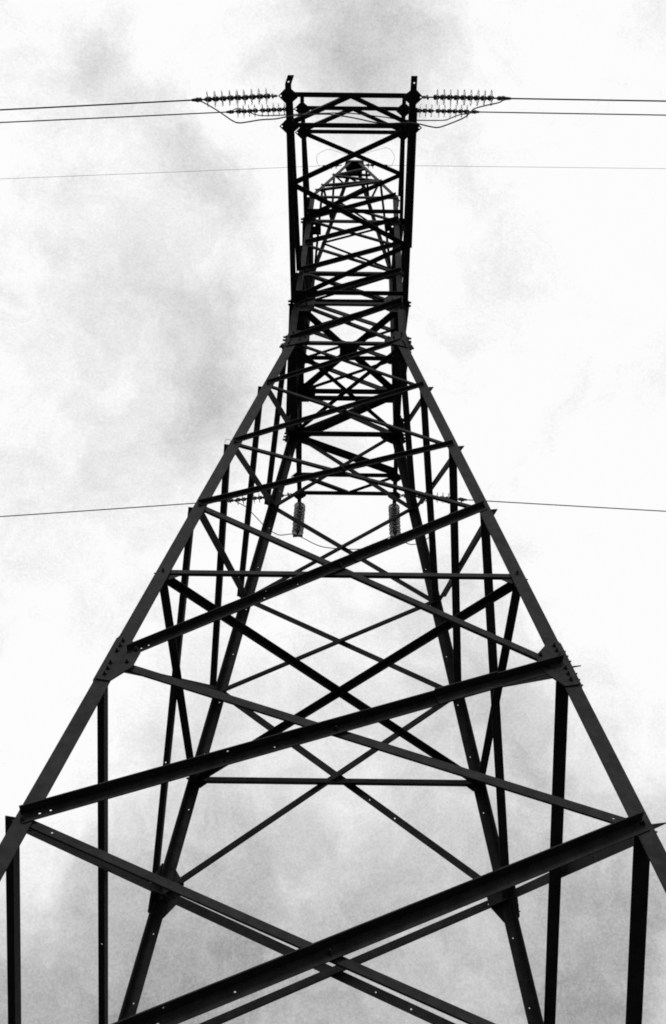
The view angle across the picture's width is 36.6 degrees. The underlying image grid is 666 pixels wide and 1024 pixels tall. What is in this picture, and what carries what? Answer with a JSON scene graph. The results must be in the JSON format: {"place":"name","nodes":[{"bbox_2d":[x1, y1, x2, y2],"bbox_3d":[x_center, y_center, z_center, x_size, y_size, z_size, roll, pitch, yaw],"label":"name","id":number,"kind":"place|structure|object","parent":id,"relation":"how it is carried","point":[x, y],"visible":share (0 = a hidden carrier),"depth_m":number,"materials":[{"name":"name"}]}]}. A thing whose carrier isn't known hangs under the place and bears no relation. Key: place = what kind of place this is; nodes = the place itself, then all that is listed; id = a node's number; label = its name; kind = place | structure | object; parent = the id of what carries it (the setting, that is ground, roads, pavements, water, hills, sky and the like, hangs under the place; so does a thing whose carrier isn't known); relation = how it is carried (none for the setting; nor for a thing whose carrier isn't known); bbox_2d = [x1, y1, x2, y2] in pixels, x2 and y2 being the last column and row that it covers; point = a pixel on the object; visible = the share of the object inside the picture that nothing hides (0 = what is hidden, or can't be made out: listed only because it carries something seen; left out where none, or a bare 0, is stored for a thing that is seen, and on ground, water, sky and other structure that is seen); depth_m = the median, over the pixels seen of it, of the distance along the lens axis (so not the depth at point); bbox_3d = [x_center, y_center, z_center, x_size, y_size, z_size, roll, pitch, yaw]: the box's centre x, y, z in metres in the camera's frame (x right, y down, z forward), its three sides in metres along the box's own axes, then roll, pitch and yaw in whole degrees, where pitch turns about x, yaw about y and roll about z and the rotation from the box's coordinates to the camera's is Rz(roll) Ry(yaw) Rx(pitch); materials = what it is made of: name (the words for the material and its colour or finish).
{"place":"outdoors","nodes":[
{"label":"outdoors","id":0,"kind":"place"},
{"bbox_2d":[0,0,665,1023],"label":"sky","id":1,"kind":"structure","parent":0,"point":[143,317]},
{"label":"insulator string","id":2,"kind":"object","parent":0,"visible":0},
{"bbox_2d":[316,148,394,165],"bbox_3d":[0.609,-9.627,27.477,2.107,0.832,0.382,1,-49,0],"label":"jumper wire","id":3,"kind":"object","parent":2,"relation":"attached to","point":[347,154],"visible":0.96,"depth_m":27.40,"materials":[{"name":"grey metal"}]},
{"bbox_2d":[388,165,664,168],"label":"earth wire","id":4,"kind":"object","parent":2,"relation":"attached to","point":[554,167],"visible":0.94,"depth_m":27.64,"materials":[{"name":"grey metal"}]},
{"bbox_3d":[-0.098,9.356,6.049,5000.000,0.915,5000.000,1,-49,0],"label":"ground","id":5,"kind":"structure","parent":0,"visible":0},
{"bbox_2d":[0,75,665,1023],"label":"lattice pylon","id":6,"kind":"object","parent":5,"relation":"on","point":[556,861],"visible":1,"depth_m":13.81,"materials":[{"name":"metal"}]},
{"bbox_2d":[6,166,310,178],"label":"earth wire","id":7,"kind":"object","parent":6,"relation":"attached to","point":[141,173],"visible":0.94,"depth_m":27.13,"materials":[{"name":"grey metal"}]},
{"bbox_2d":[191,88,277,106],"bbox_3d":[-1.675,-7.049,17.120,1.459,0.442,0.269,1,-49,0],"label":"insulator string","id":8,"kind":"object","parent":6,"relation":"attached to","point":[236,97],"visible":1,"depth_m":17.07,"materials":[{"name":"ceramic"}]},
{"bbox_2d":[0,99,190,110],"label":"conductor","id":9,"kind":"object","parent":8,"relation":"attached to","point":[94,105],"visible":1,"depth_m":16.80,"materials":[{"name":"metal"}]},
{"bbox_2d":[226,103,293,117],"bbox_3d":[-1.523,-8.371,20.972,1.418,0.418,0.269,1,-49,0],"label":"insulator string","id":10,"kind":"object","parent":6,"relation":"attached to","point":[262,110],"visible":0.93,"depth_m":20.91,"materials":[{"name":"ceramic"}]},
{"bbox_2d":[0,112,225,122],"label":"conductor","id":11,"kind":"object","parent":10,"relation":"attached to","point":[110,117],"visible":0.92,"depth_m":20.59,"materials":[{"name":"metal"}]},
{"bbox_2d":[233,108,472,120],"bbox_3d":[0.405,-8.230,20.832,5.081,0.593,0.021,1,-49,0],"label":"jumper wire","id":12,"kind":"object","parent":10,"relation":"attached to","point":[357,114],"visible":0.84,"depth_m":20.79,"materials":[{"name":"black metal"}]},
{"bbox_2d":[228,492,291,504],"bbox_3d":[-1.693,-0.325,23.005,1.543,0.423,0.267,1,-49,0],"label":"insulator string","id":13,"kind":"object","parent":6,"relation":"attached to","point":[243,499],"visible":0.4,"depth_m":22.92,"materials":[{"name":"ceramic"}]},
{"bbox_2d":[0,501,220,516],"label":"conductor","id":14,"kind":"object","parent":13,"relation":"attached to","point":[98,509],"visible":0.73,"depth_m":22.64,"materials":[{"name":"metal"}]},
{"bbox_2d":[292,501,304,536],"bbox_3d":[-0.774,0.165,22.768,0.284,1.183,0.268,1,-49,0],"label":"insulator string","id":15,"kind":"object","parent":6,"relation":"attached to","point":[299,510],"visible":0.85,"depth_m":22.75,"materials":[{"name":"ceramic"}]},
{"bbox_2d":[388,502,400,537],"bbox_3d":[1.393,0.192,22.766,0.271,1.183,0.267,1,-49,0],"label":"insulator string","id":16,"kind":"object","parent":6,"relation":"attached to","point":[394,525],"visible":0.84,"depth_m":22.68,"materials":[{"name":"ceramic"}]},
{"bbox_2d":[402,491,466,502],"bbox_3d":[2.327,-0.336,23.062,1.505,0.345,0.270,1,-49,0],"label":"insulator string","id":17,"kind":"object","parent":6,"relation":"attached to","point":[448,497],"visible":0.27,"depth_m":23.00,"materials":[{"name":"ceramic"}]},
{"bbox_2d":[235,501,449,549],"bbox_3d":[0.326,0.258,22.479,5.312,1.553,0.173,1,-49,0],"label":"jumper wire","id":18,"kind":"object","parent":17,"relation":"hanging from","point":[310,541],"visible":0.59,"depth_m":22.24,"materials":[{"name":"black metal"}]},
{"bbox_2d":[467,499,665,511],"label":"conductor","id":19,"kind":"object","parent":17,"relation":"attached to","point":[572,505],"visible":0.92,"depth_m":22.86,"materials":[{"name":"metal"}]},
{"bbox_2d":[417,104,479,117],"bbox_3d":[2.341,-8.377,21.023,1.452,0.296,0.269,1,-49,0],"label":"insulator string","id":20,"kind":"object","parent":6,"relation":"attached to","point":[425,110],"visible":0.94,"depth_m":20.98,"materials":[{"name":"ceramic"}]},
{"bbox_2d":[479,111,665,115],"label":"conductor","id":21,"kind":"object","parent":20,"relation":"attached to","point":[574,113],"visible":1,"depth_m":20.96,"materials":[{"name":"metal"}]},
{"bbox_2d":[421,89,510,105],"bbox_3d":[2.285,-7.085,17.208,1.548,0.276,0.270,1,-49,0],"label":"insulator string","id":22,"kind":"object","parent":6,"relation":"attached to","point":[470,97],"visible":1,"depth_m":17.17,"materials":[{"name":"ceramic"}]},
{"bbox_2d":[199,99,503,127],"bbox_3d":[0.322,-6.634,16.668,5.189,1.365,0.021,1,-49,0],"label":"jumper wire","id":23,"kind":"object","parent":22,"relation":"hanging from","point":[351,117],"visible":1,"depth_m":16.42,"materials":[{"name":"black metal"}]},
{"bbox_2d":[511,98,665,101],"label":"conductor","id":24,"kind":"object","parent":22,"relation":"attached to","point":[589,99],"visible":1,"depth_m":17.17,"materials":[{"name":"metal"}]}
]}

